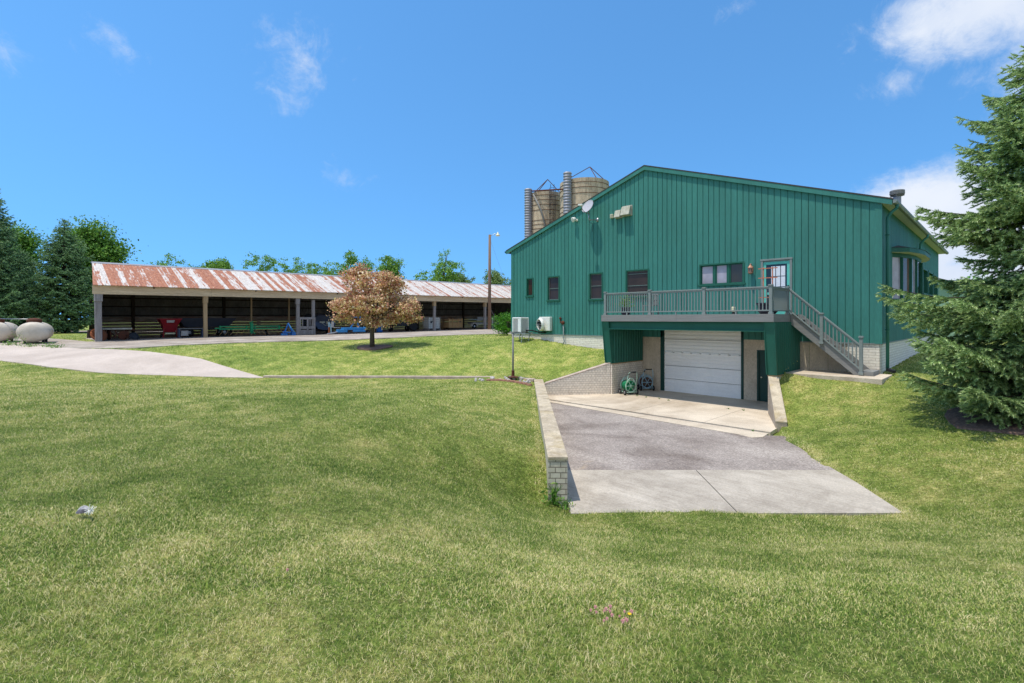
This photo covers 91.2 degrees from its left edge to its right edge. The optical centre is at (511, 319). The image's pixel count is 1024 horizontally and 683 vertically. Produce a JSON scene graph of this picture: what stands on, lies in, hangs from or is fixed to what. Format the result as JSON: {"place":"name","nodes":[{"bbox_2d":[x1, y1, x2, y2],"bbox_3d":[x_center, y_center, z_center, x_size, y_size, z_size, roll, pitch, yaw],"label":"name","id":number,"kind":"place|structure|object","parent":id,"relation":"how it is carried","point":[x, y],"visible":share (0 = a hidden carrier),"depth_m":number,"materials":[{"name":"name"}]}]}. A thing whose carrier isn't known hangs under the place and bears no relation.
{"place":"outdoors","nodes":[
{"label":"outdoors","id":0,"kind":"place"},
{"bbox_2d":[0,344,262,377],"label":"path","id":1,"kind":"structure","parent":0,"point":[113,361],"depth_m":24.13,"materials":[{"name":"grey concrete"}]},
{"bbox_2d":[6,320,25,345],"bbox_3d":[-28.049,0.778,28.394,0.960,1.517,0.842,0,0,45],"label":"weed","id":2,"kind":"object","parent":1,"relation":"on","point":[16,338],"visible":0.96,"depth_m":28.37,"materials":[{"name":"green plant"}]},
{"bbox_2d":[46,343,64,347],"bbox_3d":[-25.477,1.478,27.896,0.986,0.340,1.026,0,0,-31],"label":"weed","id":3,"kind":"object","parent":1,"relation":"on","point":[57,345],"visible":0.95,"depth_m":27.92,"materials":[{"name":"green plant"}]},
{"bbox_2d":[0,327,510,348],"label":"gravel yard","id":4,"kind":"structure","parent":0,"point":[140,342],"depth_m":33.75,"materials":[{"name":"grey gravel"}]},
{"bbox_2d":[0,318,17,342],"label":"fuel tank","id":5,"kind":"object","parent":4,"relation":"on","point":[6,328],"visible":0.76,"depth_m":30.02,"materials":[{"name":"metal"}]},
{"bbox_2d":[16,318,53,343],"bbox_3d":[-28.669,0.726,30.188,1.481,1.589,2.432,0,0,-36],"label":"fuel tank","id":6,"kind":"object","parent":4,"relation":"on","point":[34,330],"visible":0.98,"depth_m":29.40,"materials":[{"name":"metal"}]},
{"bbox_2d":[90,324,138,340],"bbox_3d":[-26.357,0.862,33.207,2.570,1.108,1.661,0,0,-45],"label":"rusty plough","id":7,"kind":"object","parent":4,"relation":"on","point":[122,335],"visible":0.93,"depth_m":33.34,"materials":[{"name":"metal"}]},
{"bbox_2d":[157,319,181,337],"bbox_3d":[-25.261,0.656,36.965,1.400,1.398,1.140,0,0,-45],"label":"red spreader","id":8,"kind":"object","parent":4,"relation":"on","point":[169,325],"visible":0.79,"depth_m":36.66,"materials":[{"name":"paint"}]},
{"bbox_2d":[177,328,202,337],"bbox_3d":[-23.876,1.002,37.254,1.600,0.680,0.550,0,0,-45],"label":"work bench","id":9,"kind":"object","parent":4,"relation":"on","point":[184,333],"visible":0.89,"depth_m":36.78,"materials":[{"name":"grey metal"}]},
{"bbox_2d":[173,318,235,336],"bbox_3d":[-24.166,0.625,39.473,4.000,1.445,1.800,0,0,-45],"label":"grain wagon","id":10,"kind":"object","parent":4,"relation":"on","point":[198,322],"visible":0.62,"depth_m":39.02,"materials":[{"name":"metal"}]},
{"bbox_2d":[214,321,283,335],"bbox_3d":[-20.384,0.727,39.219,5.182,1.180,1.609,0,0,-45],"label":"hay rake","id":11,"kind":"object","parent":4,"relation":"on","point":[251,326],"visible":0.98,"depth_m":39.09,"materials":[{"name":"green metal"}]},
{"bbox_2d":[281,323,295,335],"bbox_3d":[-17.442,0.785,39.175,1.000,0.980,0.533,0,0,-45],"label":"blue lift frame","id":12,"kind":"object","parent":4,"relation":"on","point":[293,332],"visible":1,"depth_m":39.09,"materials":[{"name":"paint"}]},
{"bbox_2d":[91,261,510,341],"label":"machine shed","id":13,"kind":"structure","parent":4,"relation":"on","point":[141,299],"depth_m":41.39,"materials":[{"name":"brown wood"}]},
{"bbox_2d":[299,300,314,334],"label":"wooden gate","id":14,"kind":"structure","parent":13,"relation":"attached to","point":[308,331],"depth_m":41.28,"materials":[{"name":"grey wood"}]},
{"bbox_2d":[303,314,335,332],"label":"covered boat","id":15,"kind":"object","parent":4,"relation":"on","point":[322,322],"visible":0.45,"depth_m":43.91,"materials":[{"name":"fabric"}]},
{"bbox_2d":[328,321,339,334],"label":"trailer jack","id":16,"kind":"object","parent":4,"relation":"on","point":[331,327],"visible":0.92,"depth_m":41.34,"materials":[{"name":"grey metal"}]},
{"bbox_2d":[327,316,365,334],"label":"blue cultivator","id":17,"kind":"object","parent":4,"relation":"on","point":[359,329],"visible":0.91,"depth_m":42.09,"materials":[{"name":"paint"}]},
{"bbox_2d":[388,322,412,331],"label":"farm trailer","id":18,"kind":"object","parent":4,"relation":"on","point":[390,329],"visible":0.82,"depth_m":48.96,"materials":[{"name":"metal"}]},
{"bbox_2d":[408,322,417,330],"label":"tractor tyre","id":19,"kind":"object","parent":4,"relation":"on","point":[413,326],"visible":0.83,"depth_m":49.66,"materials":[{"name":"rubber"}]},
{"bbox_2d":[423,317,440,330],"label":"caged tank","id":20,"kind":"object","parent":4,"relation":"on","point":[427,323],"visible":0.76,"depth_m":52.57,"materials":[{"name":"white plastic"}]},
{"bbox_2d":[442,318,462,328],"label":"wooden crate","id":21,"kind":"object","parent":4,"relation":"on","point":[453,325],"visible":1,"depth_m":54.63,"materials":[{"name":"brown wood"}]},
{"bbox_2d":[468,317,497,328],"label":"flatbed trailer","id":22,"kind":"object","parent":4,"relation":"on","point":[473,324],"visible":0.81,"depth_m":57.02,"materials":[{"name":"white metal"}]},
{"bbox_2d":[488,232,510,328],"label":"yard lamp","id":23,"kind":"object","parent":4,"relation":"on","point":[489,282],"visible":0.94,"depth_m":53.46,"materials":[{"name":"brown wood"}]},
{"bbox_2d":[0,319,1023,682],"bbox_3d":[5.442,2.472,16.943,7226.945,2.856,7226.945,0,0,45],"label":"lawn","id":24,"kind":"structure","parent":0,"point":[800,419],"depth_m":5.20,"materials":[{"name":"plant"}]},
{"bbox_2d":[0,188,48,326],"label":"spruce tree","id":25,"kind":"object","parent":24,"relation":"on","point":[13,299],"visible":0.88,"depth_m":46.25,"materials":[{"name":"green plant"}]},
{"bbox_2d":[0,218,50,297],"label":"leafy tree","id":26,"kind":"object","parent":24,"relation":"on","point":[25,241],"visible":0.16,"depth_m":59.99,"materials":[{"name":"green plant"}]},
{"bbox_2d":[0,248,53,321],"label":"spruce tree","id":27,"kind":"object","parent":24,"relation":"on","point":[29,264],"visible":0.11,"depth_m":53.78,"materials":[{"name":"green plant"}]},
{"bbox_2d":[23,218,94,332],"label":"spruce tree","id":28,"kind":"object","parent":24,"relation":"on","point":[60,284],"visible":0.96,"depth_m":49.21,"materials":[{"name":"green plant"}]},
{"bbox_2d":[76,504,96,514],"bbox_3d":[-3.580,1.597,4.202,0.196,0.062,0.082,0,43,7],"label":"feather","id":29,"kind":"object","parent":24,"relation":"on","point":[84,509],"visible":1,"depth_m":4.20,"materials":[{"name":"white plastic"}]},
{"bbox_2d":[44,215,143,329],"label":"leafy tree","id":30,"kind":"object","parent":24,"relation":"on","point":[107,248],"visible":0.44,"depth_m":57.55,"materials":[{"name":"green plant"}]},
{"bbox_2d":[150,253,197,267],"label":"leafy tree","id":31,"kind":"object","parent":24,"relation":"on","point":[168,257],"visible":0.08,"depth_m":81.57,"materials":[{"name":"green plant"}]},
{"bbox_2d":[198,256,233,268],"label":"leafy tree","id":32,"kind":"object","parent":24,"relation":"on","point":[223,263],"visible":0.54,"depth_m":82.79,"materials":[{"name":"green plant"}]},
{"bbox_2d":[241,251,294,321],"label":"leafy tree","id":33,"kind":"object","parent":24,"relation":"on","point":[273,262],"visible":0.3,"depth_m":85.10,"materials":[{"name":"green plant"}]},
{"bbox_2d":[277,257,331,274],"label":"leafy tree","id":34,"kind":"object","parent":24,"relation":"on","point":[310,265],"visible":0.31,"depth_m":87.42,"materials":[{"name":"green plant"}]},
{"bbox_2d":[324,249,376,277],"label":"leafy tree","id":35,"kind":"object","parent":24,"relation":"on","point":[352,259],"visible":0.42,"depth_m":83.15,"materials":[{"name":"green plant"}]},
{"bbox_2d":[357,344,392,350],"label":"mulch","id":36,"kind":"object","parent":24,"relation":"on","point":[369,348],"visible":0.88,"depth_m":29.65,"materials":[{"name":"brown soil"}]},
{"bbox_2d":[326,262,424,346],"bbox_3d":[-8.012,-0.817,30.131,5.682,5.238,4.604,0,0,26],"label":"bronze tree","id":37,"kind":"object","parent":36,"relation":"on","point":[350,303],"visible":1,"depth_m":29.52,"materials":[{"name":"brown plant"}]},
{"bbox_2d":[375,254,406,278],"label":"leafy tree","id":38,"kind":"object","parent":24,"relation":"on","point":[392,265],"visible":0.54,"depth_m":85.44,"materials":[{"name":"green plant"}]},
{"bbox_2d":[263,375,534,381],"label":"lawn curb","id":39,"kind":"structure","parent":24,"relation":"on","point":[352,377],"depth_m":22.63,"materials":[{"name":"grey concrete"}]},
{"bbox_2d":[413,249,465,281],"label":"leafy tree","id":40,"kind":"object","parent":24,"relation":"on","point":[439,272],"visible":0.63,"depth_m":81.47,"materials":[{"name":"green plant"}]},
{"bbox_2d":[438,271,474,321],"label":"leafy tree","id":41,"kind":"object","parent":24,"relation":"on","point":[463,278],"visible":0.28,"depth_m":88.64,"materials":[{"name":"green plant"}]},
{"bbox_2d":[480,268,510,284],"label":"leafy tree","id":42,"kind":"object","parent":24,"relation":"on","point":[496,277],"visible":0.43,"depth_m":87.30,"materials":[{"name":"green plant"}]},
{"bbox_2d":[491,309,510,335],"bbox_3d":[-0.273,0.237,33.368,2.314,1.917,2.186,0,0,-1],"label":"green shrub","id":43,"kind":"object","parent":24,"relation":"on","point":[501,327],"visible":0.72,"depth_m":33.02,"materials":[{"name":"green plant"}]},
{"bbox_2d":[507,332,518,377],"bbox_3d":[0.044,1.547,21.900,0.520,1.994,0.520,0,0,45],"label":"steel pole","id":44,"kind":"object","parent":24,"relation":"on","point":[513,375],"visible":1,"depth_m":21.86,"materials":[{"name":"grey metal"}]},
{"bbox_2d":[512,317,546,342],"bbox_3d":[0.914,0.632,28.792,1.990,1.563,1.081,0,0,19],"label":"air conditioner","id":45,"kind":"object","parent":24,"relation":"on","point":[520,325],"visible":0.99,"depth_m":28.80,"materials":[{"name":"metal"}]},
{"bbox_2d":[524,179,563,238],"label":"concrete silo","id":46,"kind":"object","parent":24,"relation":"on","point":[542,208],"visible":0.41,"depth_m":66.10,"materials":[{"name":"concrete"}]},
{"bbox_2d":[534,379,567,508],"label":"retaining wall","id":47,"kind":"structure","parent":24,"relation":"on","point":[556,456],"depth_m":10.36,"materials":[{"name":"concrete"}]},
{"bbox_2d":[540,481,567,509],"bbox_3d":[0.779,3.284,9.387,0.515,0.441,0.581,0,0,16],"label":"weed","id":48,"kind":"object","parent":24,"relation":"on","point":[554,492],"visible":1,"depth_m":9.39,"materials":[{"name":"green plant"}]},
{"bbox_2d":[544,363,609,394],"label":"wing retaining wall","id":49,"kind":"structure","parent":24,"relation":"on","point":[594,380],"depth_m":22.53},
{"bbox_2d":[560,167,608,216],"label":"concrete silo","id":50,"kind":"object","parent":24,"relation":"on","point":[575,192],"visible":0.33,"depth_m":60.14,"materials":[{"name":"beige concrete"}]},
{"bbox_2d":[610,360,642,393],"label":"basement wall","id":51,"kind":"structure","parent":24,"relation":"on","point":[620,371],"depth_m":23.35,"materials":[{"name":"beige concrete"}]},
{"bbox_2d":[505,165,948,401],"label":"green barn","id":52,"kind":"structure","parent":24,"relation":"on","point":[836,257],"depth_m":22.03,"materials":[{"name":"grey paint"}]},
{"bbox_2d":[525,278,533,296],"bbox_3d":[1.092,-1.885,29.886,0.660,1.150,0.190,0,0,45],"label":"window","id":53,"kind":"structure","parent":52,"relation":"in","point":[529,281],"depth_m":29.93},
{"bbox_2d":[535,317,551,330],"bbox_3d":[1.724,0.278,28.820,1.120,0.814,0.542,0,0,45],"label":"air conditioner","id":54,"kind":"object","parent":52,"relation":"attached to","point":[543,323],"visible":1,"depth_m":28.62,"materials":[{"name":"white plastic"}]},
{"bbox_2d":[546,275,559,301],"bbox_3d":[2.390,-1.735,28.588,0.990,1.450,0.190,0,0,45],"label":"window","id":55,"kind":"structure","parent":52,"relation":"in","point":[553,282],"depth_m":28.66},
{"bbox_2d":[559,317,564,343],"bbox_3d":[2.793,0.721,27.977,0.210,1.682,0.389,0,0,-28],"label":"gas riser","id":56,"kind":"object","parent":52,"relation":"attached to","point":[562,322],"visible":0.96,"depth_m":27.88,"materials":[{"name":"grey paint"}]},
{"bbox_2d":[578,200,597,230],"bbox_3d":[3.959,-5.441,26.278,0.743,1.651,1.010,0,0,45],"label":"satellite dish","id":57,"kind":"object","parent":52,"relation":"attached to","point":[587,206],"visible":1,"depth_m":26.32,"materials":[{"name":"metal"}]},
{"bbox_2d":[588,272,603,300],"bbox_3d":[4.458,-1.720,26.520,0.980,1.480,0.190,0,0,45],"label":"window","id":58,"kind":"structure","parent":52,"relation":"in","point":[595,279],"depth_m":26.56,"materials":[{"name":"grey glass"}]},
{"bbox_2d":[614,210,621,218],"bbox_3d":[5.352,-5.335,25.406,0.400,0.430,0.240,0,0,45],"label":"vent hood","id":59,"kind":"object","parent":52,"relation":"attached to","point":[617,214],"visible":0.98,"depth_m":25.36,"materials":[{"name":"beige metal"}]},
{"bbox_2d":[620,205,631,216],"bbox_3d":[5.684,-5.425,25.031,0.560,0.530,0.300,0,0,45],"label":"vent hood","id":60,"kind":"object","parent":52,"relation":"attached to","point":[626,211],"visible":1,"depth_m":24.95,"materials":[{"name":"beige metal"}]},
{"bbox_2d":[624,268,648,297],"bbox_3d":[6.205,-1.750,24.773,1.400,1.420,0.190,0,0,45],"label":"window","id":61,"kind":"structure","parent":52,"relation":"in","point":[636,280],"depth_m":24.82,"materials":[{"name":"grey glass"}]},
{"bbox_2d":[664,330,740,398],"bbox_3d":[8.471,1.866,22.514,3.540,3.108,0.080,0,0,45],"label":"garage door","id":62,"kind":"structure","parent":52,"relation":"in","point":[704,351],"depth_m":22.43,"materials":[{"name":"metal"}]},
{"bbox_2d":[698,261,745,286],"bbox_3d":[9.129,-1.950,21.850,2.050,1.000,0.190,0,0,45],"label":"window","id":63,"kind":"structure","parent":52,"relation":"in","point":[727,273],"depth_m":21.84,"materials":[{"name":"glass"}]},
{"bbox_2d":[748,264,752,273],"bbox_3d":[9.911,-2.091,20.829,0.220,0.442,0.265,0,0,45],"label":"wall lantern","id":64,"kind":"object","parent":52,"relation":"attached to","point":[750,268],"depth_m":20.74,"materials":[{"name":"gold metal"}]},
{"bbox_2d":[757,350,767,401],"bbox_3d":[10.506,2.350,20.504,0.900,2.140,0.145,0,0,45],"label":"basement door","id":65,"kind":"structure","parent":52,"relation":"in","point":[762,379],"depth_m":20.68,"materials":[{"name":"green metal"}]},
{"bbox_2d":[760,257,792,313],"bbox_3d":[10.699,-1.320,20.280,1.210,2.260,0.150,0,0,45],"label":"entry door","id":66,"kind":"structure","parent":52,"relation":"in","point":[783,272],"depth_m":20.23,"materials":[{"name":"grey paint"}]},
{"bbox_2d":[891,245,930,304],"bbox_3d":[16.933,-1.809,21.109,0.906,2.422,6.048,0,0,45],"label":"bay window","id":67,"kind":"structure","parent":52,"relation":"in","point":[907,262],"depth_m":19.89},
{"bbox_2d":[923,267,928,294],"bbox_3d":[21.669,-1.955,26.414,0.230,1.410,2.100,0,0,45],"label":"side window","id":68,"kind":"structure","parent":52,"relation":"in","point":[925,272],"depth_m":27.01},
{"bbox_2d":[928,270,932,295],"bbox_3d":[23.349,-1.955,28.093,0.230,1.410,2.150,0,0,45],"label":"side window","id":69,"kind":"structure","parent":52,"relation":"in","point":[930,287],"depth_m":28.71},
{"bbox_2d":[933,273,937,295],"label":"side window","id":70,"kind":"structure","parent":52,"relation":"in","point":[935,291],"depth_m":30.47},
{"bbox_2d":[601,284,878,375],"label":"raised deck","id":71,"kind":"structure","parent":24,"relation":"on","point":[622,338],"depth_m":18.82,"materials":[{"name":"grey paint"}]},
{"bbox_2d":[620,295,633,314],"bbox_3d":[5.133,-0.718,22.708,0.880,1.072,0.848,0,0,45],"label":"potted plant","id":72,"kind":"object","parent":71,"relation":"on","point":[626,305],"visible":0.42,"depth_m":22.66,"materials":[{"name":"green plant"}]},
{"bbox_2d":[643,294,659,314],"bbox_3d":[6.270,-0.665,22.604,0.630,0.969,0.555,0,0,45],"label":"deck chair","id":73,"kind":"object","parent":71,"relation":"on","point":[654,303],"visible":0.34,"depth_m":22.58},
{"bbox_2d":[756,267,777,313],"bbox_3d":[9.652,-1.071,18.915,0.820,1.778,0.820,0,0,45],"label":"trellis planter","id":74,"kind":"object","parent":71,"relation":"on","point":[764,305],"visible":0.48,"depth_m":18.79,"materials":[{"name":"wood"}]},
{"bbox_2d":[767,374,782,379],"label":"basement wall","id":75,"kind":"structure","parent":24,"relation":"on","point":[779,376],"depth_m":17.92,"materials":[{"name":"beige concrete"}]},
{"bbox_2d":[768,376,786,431],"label":"wing retaining wall","id":76,"kind":"structure","parent":24,"relation":"on","point":[776,412],"depth_m":16.56,"materials":[{"name":"concrete"}]},
{"bbox_2d":[789,369,891,384],"bbox_3d":[11.646,2.123,17.925,2.880,0.355,1.920,0,0,45],"label":"stair landing","id":77,"kind":"object","parent":24,"relation":"on","point":[879,379],"visible":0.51,"depth_m":17.31,"materials":[{"name":"concrete"}]},
{"bbox_2d":[875,45,1023,429],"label":"spruce tree","id":78,"kind":"object","parent":24,"relation":"on","point":[992,388],"visible":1,"depth_m":12.03,"materials":[{"name":"green plant"}]},
{"bbox_2d":[951,271,984,280],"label":"leafy tree","id":79,"kind":"object","parent":24,"relation":"on","point":[974,278],"depth_m":47.93,"materials":[{"name":"green plant"}]},
{"bbox_2d":[939,280,1016,338],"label":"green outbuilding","id":80,"kind":"structure","parent":24,"relation":"on","point":[944,293],"depth_m":45.41,"materials":[{"name":"green metal"}]},
{"bbox_2d":[945,405,1023,434],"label":"mulch","id":81,"kind":"object","parent":24,"relation":"on","point":[955,418],"visible":0.5,"depth_m":12.03,"materials":[{"name":"brown soil"}]},
{"bbox_2d":[0,0,1023,314],"label":"sky","id":82,"kind":"structure","parent":0,"point":[317,131],"materials":[{"name":"blue"}]},
{"bbox_2d":[548,393,675,411],"bbox_3d":[3.896,3.446,21.362,4.800,0.120,3.520,0,0,45],"label":"garage pad","id":83,"kind":"object","parent":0,"point":[622,402],"visible":0.83,"depth_m":20.87,"materials":[{"name":"concrete"}]},
{"bbox_2d":[567,470,736,513],"bbox_3d":[2.624,3.526,10.225,3.128,0.165,2.450,0,0,0],"label":"concrete apron","id":84,"kind":"object","parent":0,"point":[600,491],"visible":0.79,"depth_m":10.04,"materials":[{"name":"grey concrete"}]},
{"bbox_2d":[557,497,575,508],"bbox_3d":[1.008,3.387,9.306,0.341,0.269,0.369,0,0,15],"label":"weed","id":85,"kind":"object","parent":84,"relation":"on","point":[566,503],"visible":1,"depth_m":9.29,"materials":[{"name":"green plant"}]},
{"bbox_2d":[550,400,768,437],"bbox_3d":[4.082,3.447,17.767,9.154,0.123,0.900,0,0,45],"label":"garage pad","id":86,"kind":"object","parent":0,"point":[750,434],"visible":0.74,"depth_m":16.43,"materials":[{"name":"concrete"}]},
{"bbox_2d":[631,400,742,422],"bbox_3d":[6.571,3.446,18.687,2.735,0.120,3.520,0,0,45],"label":"garage pad","id":87,"kind":"object","parent":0,"point":[691,411],"visible":0.86,"depth_m":18.38,"materials":[{"name":"concrete"}]},
{"bbox_2d":[551,403,833,469],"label":"asphalt drive","id":88,"kind":"structure","parent":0,"point":[595,440],"depth_m":13.36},
{"bbox_2d":[621,389,767,411],"bbox_3d":[7.984,3.446,21.386,6.962,0.120,2.265,0,0,45],"label":"garage pad","id":89,"kind":"object","parent":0,"point":[724,401],"visible":0.62,"depth_m":21.13,"materials":[{"name":"concrete"}]},
{"bbox_2d":[618,372,638,394],"bbox_3d":[5.264,2.857,22.577,0.660,1.055,0.785,0,0,-17],"label":"hose reel cart","id":90,"kind":"object","parent":89,"relation":"on","point":[628,385],"visible":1,"depth_m":22.44,"materials":[{"name":"plastic"}]},
{"bbox_2d":[637,369,654,390],"bbox_3d":[6.387,2.857,23.879,0.660,1.055,0.785,0,0,-3],"label":"hose reel cart","id":91,"kind":"object","parent":89,"relation":"on","point":[646,382],"visible":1,"depth_m":23.71,"materials":[{"name":"plastic"}]},
{"bbox_2d":[704,409,776,435],"bbox_3d":[8.268,3.446,16.990,2.035,0.120,3.520,0,0,45],"label":"garage pad","id":92,"kind":"object","parent":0,"point":[754,420],"visible":0.72,"depth_m":16.59,"materials":[{"name":"concrete"}]},
{"bbox_2d":[696,470,900,515],"bbox_3d":[5.729,3.526,10.232,3.301,0.164,2.437,0,0,0],"label":"concrete apron","id":93,"kind":"object","parent":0,"point":[819,492],"visible":0.83,"depth_m":10.04,"materials":[{"name":"grey concrete"}]}
]}

